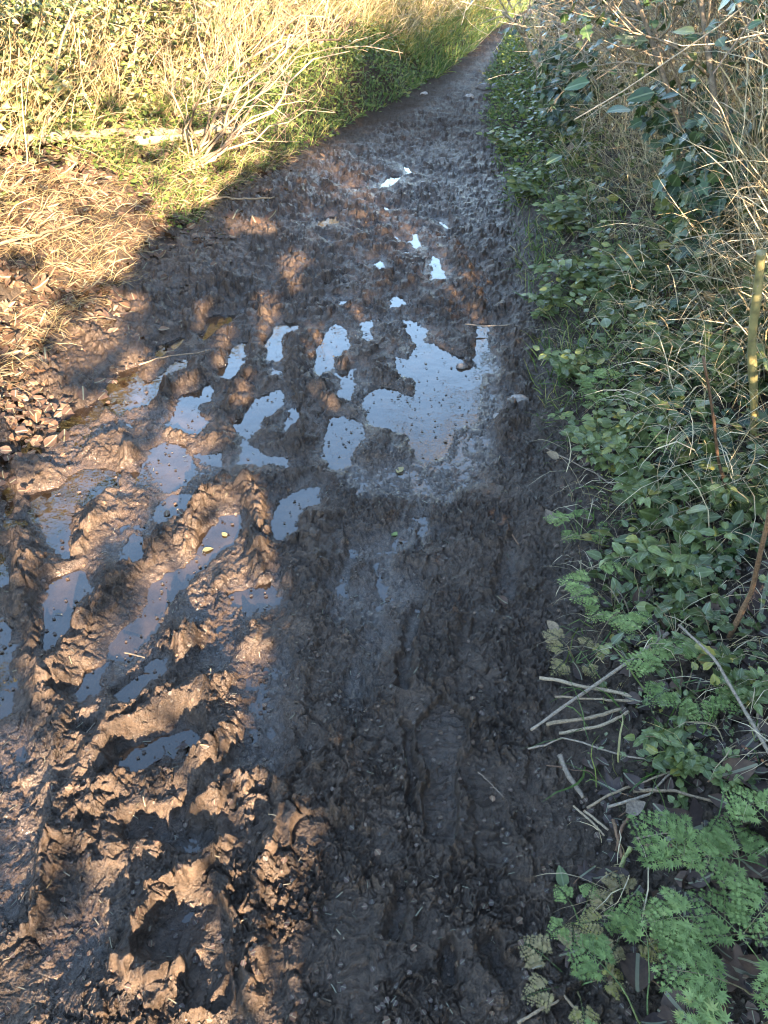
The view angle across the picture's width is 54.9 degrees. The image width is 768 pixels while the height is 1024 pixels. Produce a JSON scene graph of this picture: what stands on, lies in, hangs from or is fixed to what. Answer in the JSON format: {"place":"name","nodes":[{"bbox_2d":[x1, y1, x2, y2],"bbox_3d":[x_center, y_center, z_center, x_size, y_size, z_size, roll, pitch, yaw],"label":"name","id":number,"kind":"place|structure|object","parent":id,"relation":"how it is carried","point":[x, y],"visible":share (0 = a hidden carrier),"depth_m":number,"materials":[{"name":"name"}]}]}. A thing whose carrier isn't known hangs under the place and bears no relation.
{"place":"outdoors","nodes":[
{"label":"outdoors","id":0,"kind":"place"},
{"bbox_2d":[0,154,500,961],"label":"water","id":1,"kind":"structure","parent":0,"point":[52,510],"depth_m":2.71,"materials":[{"name":"liquid"}]},
{"bbox_2d":[0,0,767,1023],"bbox_3d":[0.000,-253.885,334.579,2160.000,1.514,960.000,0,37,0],"label":"ground","id":2,"kind":"structure","parent":0,"point":[446,114],"depth_m":1.97,"materials":[{"name":"soil"}]},
{"bbox_2d":[0,217,88,245],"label":"fallen branch","id":3,"kind":"object","parent":2,"relation":"on","point":[38,235],"visible":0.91,"depth_m":3.72,"materials":[{"name":"wood"}]},
{"bbox_2d":[8,223,81,244],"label":"fallen branch","id":4,"kind":"object","parent":2,"relation":"on","point":[36,240],"visible":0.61,"depth_m":3.76,"materials":[{"name":"wood"}]},
{"bbox_2d":[0,0,114,154],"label":"ivy bush","id":5,"kind":"object","parent":2,"relation":"on","point":[53,37],"visible":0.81,"depth_m":4.46,"materials":[{"name":"green plant"}]},
{"bbox_2d":[78,52,128,74],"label":"fallen branch","id":6,"kind":"object","parent":5,"relation":"in","point":[123,54],"visible":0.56,"depth_m":5.19,"materials":[{"name":"brown wood"}]},
{"bbox_2d":[0,127,183,146],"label":"fallen log","id":7,"kind":"object","parent":2,"relation":"on","point":[67,133],"visible":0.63,"depth_m":4.64,"materials":[{"name":"brown wood"}]},
{"bbox_2d":[0,0,224,120],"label":"bramble bush","id":8,"kind":"object","parent":2,"relation":"on","point":[146,7],"visible":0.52,"depth_m":5.30,"materials":[{"name":"yellow plant"}]},
{"bbox_2d":[0,59,305,436],"bbox_3d":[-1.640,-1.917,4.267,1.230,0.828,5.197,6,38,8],"label":"dry grass","id":9,"kind":"structure","parent":2,"relation":"on","point":[72,232],"depth_m":4.11,"materials":[{"name":"plant"}]},
{"bbox_2d":[68,0,244,78],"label":"bramble bush","id":10,"kind":"object","parent":2,"relation":"on","point":[184,2],"visible":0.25,"depth_m":6.10,"materials":[{"name":"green plant"}]},
{"bbox_2d":[0,82,344,494],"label":"leaf litter","id":11,"kind":"object","parent":2,"relation":"on","point":[22,430],"visible":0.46,"depth_m":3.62,"materials":[{"name":"brown plant"}]},
{"bbox_2d":[0,0,385,211],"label":"ground cover","id":12,"kind":"object","parent":2,"relation":"on","point":[99,82],"visible":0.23,"depth_m":5.83,"materials":[{"name":"green plant"}]},
{"bbox_2d":[133,123,258,147],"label":"fallen branch","id":13,"kind":"object","parent":2,"relation":"on","point":[156,137],"visible":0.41,"depth_m":5.35,"materials":[{"name":"wood"}]},
{"bbox_2d":[0,0,398,172],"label":"dry grass","id":14,"kind":"structure","parent":2,"relation":"on","point":[109,50],"depth_m":5.35,"materials":[{"name":"plant"}]},
{"bbox_2d":[21,10,436,231],"bbox_3d":[-0.703,-4.383,7.509,1.090,0.828,8.161,10,38,12],"label":"ground cover","id":15,"kind":"object","parent":2,"relation":"on","point":[357,36],"visible":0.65,"depth_m":6.34,"materials":[{"name":"green plant"}]},
{"bbox_2d":[28,20,430,222],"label":"green grass","id":16,"kind":"structure","parent":2,"relation":"on","point":[330,119],"depth_m":6.60,"materials":[{"name":"plant"}]},
{"bbox_2d":[90,0,407,168],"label":"bramble bush","id":17,"kind":"object","parent":2,"relation":"on","point":[231,138],"visible":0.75,"depth_m":5.30,"materials":[{"name":"beige plant"}]},
{"bbox_2d":[187,0,326,56],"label":"bramble bush","id":18,"kind":"object","parent":2,"relation":"on","point":[267,12],"visible":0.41,"depth_m":7.34,"materials":[{"name":"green plant"}]},
{"bbox_2d":[10,139,606,905],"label":"leaf litter","id":19,"kind":"object","parent":2,"relation":"on","point":[266,673],"visible":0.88,"depth_m":2.00,"materials":[{"name":"brown plant"}]},
{"bbox_2d":[0,136,636,1023],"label":"leaf crumbs","id":20,"kind":"object","parent":2,"relation":"on","point":[340,964],"visible":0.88,"depth_m":1.58,"materials":[{"name":"brown plant"}]},
{"bbox_2d":[0,171,642,1023],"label":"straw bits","id":21,"kind":"object","parent":2,"relation":"on","point":[290,717],"visible":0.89,"depth_m":1.60,"materials":[{"name":"beige plant"}]},
{"bbox_2d":[298,0,515,68],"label":"golden grass","id":22,"kind":"structure","parent":2,"relation":"on","point":[427,20],"depth_m":11.36,"materials":[{"name":"yellow plant"}]},
{"bbox_2d":[325,0,498,44],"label":"dry grass","id":23,"kind":"structure","parent":2,"relation":"on","point":[432,10],"depth_m":11.13,"materials":[{"name":"plant"}]},
{"bbox_2d":[476,126,527,153],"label":"broad leaf herb","id":24,"kind":"object","parent":2,"relation":"on","point":[504,144],"visible":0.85,"depth_m":6.39,"materials":[{"name":"green plant"}]},
{"bbox_2d":[497,164,547,197],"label":"broad leaf herb","id":25,"kind":"object","parent":2,"relation":"on","point":[523,185],"visible":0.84,"depth_m":5.19,"materials":[{"name":"green plant"}]},
{"bbox_2d":[521,261,573,318],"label":"broad leaf herb","id":26,"kind":"object","parent":2,"relation":"on","point":[545,302],"visible":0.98,"depth_m":3.62,"materials":[{"name":"green plant"}]},
{"bbox_2d":[478,13,617,202],"bbox_3d":[2.045,-6.745,10.919,1.117,0.470,14.766,5,38,6],"label":"ground cover","id":27,"kind":"object","parent":2,"relation":"on","point":[505,56],"visible":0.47,"depth_m":7.45,"materials":[{"name":"green plant"}]},
{"bbox_2d":[532,193,588,231],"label":"broad leaf herb","id":28,"kind":"object","parent":2,"relation":"on","point":[555,210],"visible":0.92,"depth_m":4.28,"materials":[{"name":"green plant"}]},
{"bbox_2d":[477,0,663,110],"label":"ivy bush","id":29,"kind":"object","parent":2,"relation":"on","point":[545,42],"visible":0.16,"depth_m":6.54,"materials":[{"name":"green plant"}]},
{"bbox_2d":[477,0,547,76],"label":"dead branch","id":30,"kind":"object","parent":29,"relation":"attached to","point":[526,39],"visible":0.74,"depth_m":6.18,"materials":[{"name":"brown wood"}]},
{"bbox_2d":[557,754,584,798],"bbox_3d":[0.404,0.576,1.610,0.017,0.019,0.112,-8,38,-11],"label":"stick","id":31,"kind":"object","parent":2,"relation":"on","point":[570,778],"visible":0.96,"depth_m":1.61,"materials":[{"name":"wood"}]},
{"bbox_2d":[535,38,608,137],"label":"ivy plant","id":32,"kind":"object","parent":2,"relation":"on","point":[549,93],"visible":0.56,"depth_m":5.90,"materials":[{"name":"green plant"}]},
{"bbox_2d":[518,923,625,1023],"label":"cow parsley plant","id":33,"kind":"object","parent":2,"relation":"on","point":[611,988],"visible":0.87,"depth_m":1.31,"materials":[{"name":"green plant"}]},
{"bbox_2d":[528,220,615,284],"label":"broad leaf herb","id":34,"kind":"object","parent":2,"relation":"on","point":[582,275],"visible":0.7,"depth_m":3.66,"materials":[{"name":"green plant"}]},
{"bbox_2d":[542,628,604,677],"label":"cow parsley plant","id":35,"kind":"object","parent":2,"relation":"on","point":[557,661],"visible":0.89,"depth_m":1.89,"materials":[{"name":"green plant"}]},
{"bbox_2d":[533,345,614,380],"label":"broad leaf herb","id":36,"kind":"object","parent":2,"relation":"on","point":[570,366],"visible":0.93,"depth_m":2.98,"materials":[{"name":"green plant"}]},
{"bbox_2d":[543,509,609,544],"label":"cow parsley plant","id":37,"kind":"object","parent":2,"relation":"on","point":[564,518],"visible":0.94,"depth_m":2.28,"materials":[{"name":"green plant"}]},
{"bbox_2d":[546,882,621,957],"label":"cow parsley plant","id":38,"kind":"object","parent":2,"relation":"on","point":[565,930],"visible":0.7,"depth_m":1.38,"materials":[{"name":"green plant"}]},
{"bbox_2d":[546,707,621,725],"bbox_3d":[0.465,0.477,1.717,0.175,0.047,0.012,-3,37,-4],"label":"stick","id":39,"kind":"object","parent":2,"relation":"on","point":[562,721],"visible":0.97,"depth_m":1.72,"materials":[{"name":"wood"}]},
{"bbox_2d":[539,676,631,697],"bbox_3d":[0.487,0.420,1.786,0.223,0.066,0.020,18,41,22],"label":"stick","id":40,"kind":"object","parent":2,"relation":"on","point":[562,681],"visible":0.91,"depth_m":1.80,"materials":[{"name":"wood"}]},
{"bbox_2d":[573,859,597,883],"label":"dead leaf","id":41,"kind":"object","parent":2,"relation":"on","point":[584,871],"visible":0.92,"depth_m":1.45,"materials":[{"name":"grey plant"}]},
{"bbox_2d":[528,737,645,759],"bbox_3d":[0.474,0.522,1.627,0.302,0.079,0.054,12,39,15],"label":"stick","id":42,"kind":"object","parent":2,"relation":"on","point":[533,747],"visible":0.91,"depth_m":1.67,"materials":[{"name":"brown wood"}]},
{"bbox_2d":[477,13,697,422],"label":"green grass","id":43,"kind":"structure","parent":2,"relation":"on","point":[538,276],"depth_m":4.04,"materials":[{"name":"green plant"}]},
{"bbox_2d":[547,395,627,446],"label":"broad leaf herb","id":44,"kind":"object","parent":2,"relation":"on","point":[589,424],"visible":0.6,"depth_m":2.63,"materials":[{"name":"green plant"}]},
{"bbox_2d":[424,0,763,160],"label":"hawthorn bush","id":45,"kind":"object","parent":2,"relation":"on","point":[633,7],"visible":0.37,"depth_m":4.32,"materials":[{"name":"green plant"}]},
{"bbox_2d":[559,710,629,734],"bbox_3d":[0.484,0.487,1.698,0.165,0.051,0.017,-6,38,-8],"label":"stick","id":46,"kind":"object","parent":2,"relation":"on","point":[595,726],"visible":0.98,"depth_m":1.70,"materials":[{"name":"wood"}]},
{"bbox_2d":[530,631,668,730],"bbox_3d":[0.510,0.391,1.743,0.415,0.104,0.021,-20,41,-24],"label":"stick","id":47,"kind":"object","parent":2,"relation":"on","point":[600,681],"visible":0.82,"depth_m":1.76,"materials":[{"name":"wood"}]},
{"bbox_2d":[558,561,647,639],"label":"cow parsley plant","id":48,"kind":"object","parent":2,"relation":"on","point":[591,607],"visible":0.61,"depth_m":1.98,"materials":[{"name":"green plant"}]},
{"bbox_2d":[520,0,689,89],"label":"hawthorn bush","id":49,"kind":"object","parent":2,"relation":"on","point":[540,38],"visible":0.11,"depth_m":7.98,"materials":[{"name":"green plant"}]},
{"bbox_2d":[576,368,645,405],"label":"cow parsley plant","id":50,"kind":"object","parent":2,"relation":"on","point":[588,383],"visible":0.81,"depth_m":2.76,"materials":[{"name":"green plant"}]},
{"bbox_2d":[596,772,632,800],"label":"dead leaf","id":51,"kind":"object","parent":2,"relation":"on","point":[614,785],"visible":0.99,"depth_m":1.56,"materials":[{"name":"plant"}]},
{"bbox_2d":[577,414,655,475],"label":"nettle plant","id":52,"kind":"object","parent":2,"relation":"on","point":[598,460],"visible":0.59,"depth_m":2.39,"materials":[{"name":"green plant"}]},
{"bbox_2d":[567,240,668,304],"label":"broad leaf herb","id":53,"kind":"object","parent":2,"relation":"on","point":[611,270],"visible":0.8,"depth_m":3.37,"materials":[{"name":"green plant"}]},
{"bbox_2d":[575,865,665,965],"bbox_3d":[0.439,0.763,1.360,0.157,0.050,0.178,-22,42,-26],"label":"cow parsley plant","id":54,"kind":"object","parent":2,"relation":"on","point":[611,884],"visible":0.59,"depth_m":1.36,"materials":[{"name":"green plant"}]},
{"bbox_2d":[515,0,725,136],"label":"hawthorn bush","id":55,"kind":"object","parent":2,"relation":"on","point":[615,48],"visible":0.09,"depth_m":4.98,"materials":[{"name":"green plant"}]},
{"bbox_2d":[615,816,629,851],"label":"stick","id":56,"kind":"object","parent":2,"relation":"on","point":[623,824],"visible":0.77,"depth_m":1.49,"materials":[{"name":"wood"}]},
{"bbox_2d":[619,800,645,816],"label":"dead leaf","id":57,"kind":"object","parent":56,"relation":"on","point":[635,806],"visible":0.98,"depth_m":1.51,"materials":[{"name":"grey plant"}]},
{"bbox_2d":[568,381,684,452],"bbox_3d":[0.777,-0.303,2.441,0.346,0.237,0.273,0,37,0],"label":"broad leaf herb","id":58,"kind":"object","parent":2,"relation":"on","point":[607,439],"visible":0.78,"depth_m":2.44,"materials":[{"name":"green plant"}]},
{"bbox_2d":[586,771,669,808],"bbox_3d":[0.515,0.577,1.548,0.190,0.071,0.014,-9,38,-11],"label":"stick","id":59,"kind":"object","parent":2,"relation":"on","point":[613,793],"visible":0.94,"depth_m":1.55,"materials":[{"name":"wood"}]},
{"bbox_2d":[490,28,767,659],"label":"ground cover","id":60,"kind":"object","parent":2,"relation":"on","point":[676,588],"visible":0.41,"depth_m":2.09,"materials":[{"name":"green plant"}]},
{"bbox_2d":[702,356,730,499],"bbox_3d":[0.869,-0.192,1.925,0.259,0.505,0.016,-11,39,-14],"label":"stick","id":61,"kind":"object","parent":60,"relation":"on","point":[713,416],"visible":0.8,"depth_m":1.87,"materials":[{"name":"brown wood"}]},
{"bbox_2d":[692,460,767,516],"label":"nettle plant","id":62,"kind":"object","parent":60,"relation":"on","point":[720,496],"visible":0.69,"depth_m":2.01,"materials":[{"name":"green plant"}]},
{"bbox_2d":[507,0,767,441],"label":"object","id":63,"kind":"object","parent":2,"relation":"on","point":[742,151],"depth_m":2.93,"materials":[{"name":"beige plant"}]},
{"bbox_2d":[620,951,655,991],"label":"dead leaf","id":64,"kind":"object","parent":2,"relation":"on","point":[634,966],"visible":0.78,"depth_m":1.29,"materials":[{"name":"plant"}]},
{"bbox_2d":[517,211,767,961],"bbox_3d":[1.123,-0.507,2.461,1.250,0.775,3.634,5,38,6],"label":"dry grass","id":65,"kind":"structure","parent":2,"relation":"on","point":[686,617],"depth_m":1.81,"materials":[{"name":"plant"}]},
{"bbox_2d":[563,890,724,1023],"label":"cow parsley plant","id":66,"kind":"object","parent":2,"relation":"on","point":[627,924],"visible":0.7,"depth_m":1.29,"materials":[{"name":"green plant"}]},
{"bbox_2d":[520,219,767,825],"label":"green grass","id":67,"kind":"structure","parent":2,"relation":"on","point":[618,752],"depth_m":1.87,"materials":[{"name":"green plant"}]},
{"bbox_2d":[524,31,767,575],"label":"dry grass","id":68,"kind":"structure","parent":2,"relation":"on","point":[690,366],"depth_m":2.51,"materials":[{"name":"plant"}]},
{"bbox_2d":[524,128,767,781],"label":"ground cover","id":69,"kind":"object","parent":2,"relation":"on","point":[705,749],"visible":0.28,"depth_m":1.91,"materials":[{"name":"green plant"}]},
{"bbox_2d":[526,159,767,1023],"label":"leaf litter","id":70,"kind":"object","parent":2,"relation":"on","point":[748,963],"visible":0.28,"depth_m":1.56,"materials":[{"name":"plant"}]},
{"bbox_2d":[663,797,703,854],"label":"dead leaf","id":71,"kind":"object","parent":70,"relation":"on","point":[695,812],"visible":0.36,"depth_m":1.45,"materials":[{"name":"grey plant"}]},
{"bbox_2d":[738,777,767,795],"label":"dead leaf","id":72,"kind":"object","parent":70,"relation":"on","point":[762,785],"visible":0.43,"depth_m":1.45,"materials":[{"name":"plant"}]},
{"bbox_2d":[707,758,757,781],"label":"dead leaf","id":73,"kind":"object","parent":72,"relation":"on","point":[742,766],"visible":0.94,"depth_m":1.47,"materials":[{"name":"plant"}]},
{"bbox_2d":[747,570,767,622],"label":"dead leaf","id":74,"kind":"object","parent":70,"relation":"on","point":[756,595],"visible":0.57,"depth_m":1.76,"materials":[{"name":"plant"}]},
{"bbox_2d":[530,0,767,243],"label":"ivy bush","id":75,"kind":"object","parent":2,"relation":"on","point":[626,37],"visible":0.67,"depth_m":2.99,"materials":[{"name":"green plant"}]},
{"bbox_2d":[626,70,736,156],"bbox_3d":[1.536,-1.881,3.726,0.940,0.580,0.571,-19,41,-23],"label":"ivy plant","id":76,"kind":"object","parent":75,"relation":"hanging from","point":[637,122],"visible":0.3,"depth_m":3.48,"materials":[{"name":"green plant"}]},
{"bbox_2d":[650,111,767,270],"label":"ivy plant","id":77,"kind":"object","parent":75,"relation":"hanging from","point":[662,207],"visible":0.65,"depth_m":2.95,"materials":[{"name":"green plant"}]},
{"bbox_2d":[539,0,767,399],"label":"dry grass","id":78,"kind":"structure","parent":2,"relation":"on","point":[755,186],"depth_m":2.84,"materials":[{"name":"plant"}]},
{"bbox_2d":[602,428,709,510],"bbox_3d":[0.761,-0.090,2.180,0.242,0.198,0.327,-16,40,-20],"label":"nettle plant","id":79,"kind":"object","parent":2,"relation":"on","point":[625,462],"visible":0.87,"depth_m":2.18,"materials":[{"name":"green plant"}]},
{"bbox_2d":[546,0,767,273],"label":"holly bush","id":80,"kind":"object","parent":2,"relation":"on","point":[641,94],"visible":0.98,"depth_m":1.64,"materials":[{"name":"green plant"}]},
{"bbox_2d":[614,604,708,659],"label":"cow parsley plant","id":81,"kind":"object","parent":2,"relation":"on","point":[635,617],"visible":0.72,"depth_m":1.81,"materials":[{"name":"green plant"}]},
{"bbox_2d":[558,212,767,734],"bbox_3d":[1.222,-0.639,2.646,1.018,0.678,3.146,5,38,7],"label":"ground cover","id":82,"kind":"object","parent":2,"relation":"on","point":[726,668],"visible":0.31,"depth_m":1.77,"materials":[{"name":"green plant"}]},
{"bbox_2d":[623,689,702,773],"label":"nettle plant","id":83,"kind":"object","parent":2,"relation":"on","point":[650,746],"visible":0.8,"depth_m":1.57,"materials":[{"name":"green plant"}]},
{"bbox_2d":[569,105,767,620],"bbox_3d":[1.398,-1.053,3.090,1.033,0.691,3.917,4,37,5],"label":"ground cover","id":84,"kind":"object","parent":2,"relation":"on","point":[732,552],"visible":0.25,"depth_m":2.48,"materials":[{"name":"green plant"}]},
{"bbox_2d":[599,522,737,576],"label":"nettle plant","id":85,"kind":"object","parent":2,"relation":"on","point":[640,562],"visible":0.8,"depth_m":1.92,"materials":[{"name":"green plant"}]},
{"bbox_2d":[633,788,712,802],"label":"stick","id":86,"kind":"object","parent":2,"relation":"on","point":[673,791],"visible":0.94,"depth_m":1.51,"materials":[{"name":"wood"}]},
{"bbox_2d":[582,0,767,180],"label":"hawthorn bush","id":87,"kind":"object","parent":2,"relation":"on","point":[693,14],"visible":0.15,"depth_m":3.64,"materials":[{"name":"green plant"}]},
{"bbox_2d":[652,980,706,1023],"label":"dead leaf","id":88,"kind":"object","parent":2,"relation":"on","point":[665,1012],"visible":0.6,"depth_m":1.24,"materials":[{"name":"plant"}]},
{"bbox_2d":[628,295,731,368],"bbox_3d":[1.066,-0.665,2.751,0.304,0.259,0.341,27,45,30],"label":"broad leaf herb","id":89,"kind":"object","parent":2,"relation":"on","point":[643,323],"visible":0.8,"depth_m":2.71,"materials":[{"name":"green plant"}]},
{"bbox_2d":[648,413,713,454],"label":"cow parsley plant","id":90,"kind":"object","parent":2,"relation":"on","point":[684,422],"visible":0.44,"depth_m":2.29,"materials":[{"name":"green plant"}]},
{"bbox_2d":[619,638,745,728],"bbox_3d":[0.667,0.387,1.661,0.238,0.087,0.272,-7,38,-9],"label":"cow parsley plant","id":91,"kind":"object","parent":2,"relation":"on","point":[647,654],"visible":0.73,"depth_m":1.62,"materials":[{"name":"green plant"}]},
{"bbox_2d":[600,326,767,1000],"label":"leaf litter","id":92,"kind":"object","parent":2,"relation":"on","point":[754,870],"visible":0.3,"depth_m":1.34,"materials":[{"name":"plant"}]},
{"bbox_2d":[664,743,705,820],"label":"broad leaf herb","id":93,"kind":"object","parent":2,"relation":"on","point":[676,769],"visible":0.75,"depth_m":1.50,"materials":[{"name":"green plant"}]},
{"bbox_2d":[626,809,767,1018],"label":"cow parsley plant","id":94,"kind":"object","parent":2,"relation":"on","point":[685,929],"visible":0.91,"depth_m":1.30,"materials":[{"name":"green plant"}]},
{"bbox_2d":[649,887,767,1023],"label":"cow parsley plant","id":95,"kind":"object","parent":2,"relation":"on","point":[710,1007],"visible":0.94,"depth_m":1.19,"materials":[{"name":"green plant"}]},
{"bbox_2d":[664,631,767,716],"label":"nettle plant","id":96,"kind":"object","parent":2,"relation":"on","point":[695,648],"visible":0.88,"depth_m":1.59,"materials":[{"name":"green plant"}]},
{"bbox_2d":[664,1,767,210],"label":"hawthorn bush","id":97,"kind":"object","parent":2,"relation":"on","point":[720,42],"visible":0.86,"depth_m":2.25,"materials":[{"name":"green plant"}]},
{"bbox_2d":[683,747,760,795],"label":"broad leaf herb","id":98,"kind":"object","parent":2,"relation":"on","point":[720,770],"visible":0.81,"depth_m":1.47,"materials":[{"name":"green plant"}]},
{"bbox_2d":[678,624,767,753],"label":"cane","id":99,"kind":"object","parent":2,"relation":"on","point":[753,725],"visible":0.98,"depth_m":1.54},
{"bbox_2d":[685,786,767,946],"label":"cow parsley plant","id":100,"kind":"object","parent":2,"relation":"on","point":[756,895],"visible":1,"depth_m":1.27,"materials":[{"name":"green plant"}]},
{"bbox_2d":[696,327,767,403],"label":"broad leaf herb","id":101,"kind":"object","parent":2,"relation":"on","point":[728,369],"visible":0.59,"depth_m":2.40,"materials":[{"name":"green plant"}]},
{"bbox_2d":[726,509,767,639],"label":"cane","id":102,"kind":"object","parent":2,"relation":"on","point":[740,614],"visible":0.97,"depth_m":1.60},
{"bbox_2d":[744,249,766,450],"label":"thorny bramble","id":103,"kind":"object","parent":2,"relation":"on","point":[758,276],"visible":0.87,"depth_m":1.97,"materials":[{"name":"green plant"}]},
{"bbox_2d":[400,0,532,77],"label":"green grass","id":104,"kind":"structure","parent":0,"point":[458,47],"depth_m":12.88,"materials":[{"name":"green plant"}]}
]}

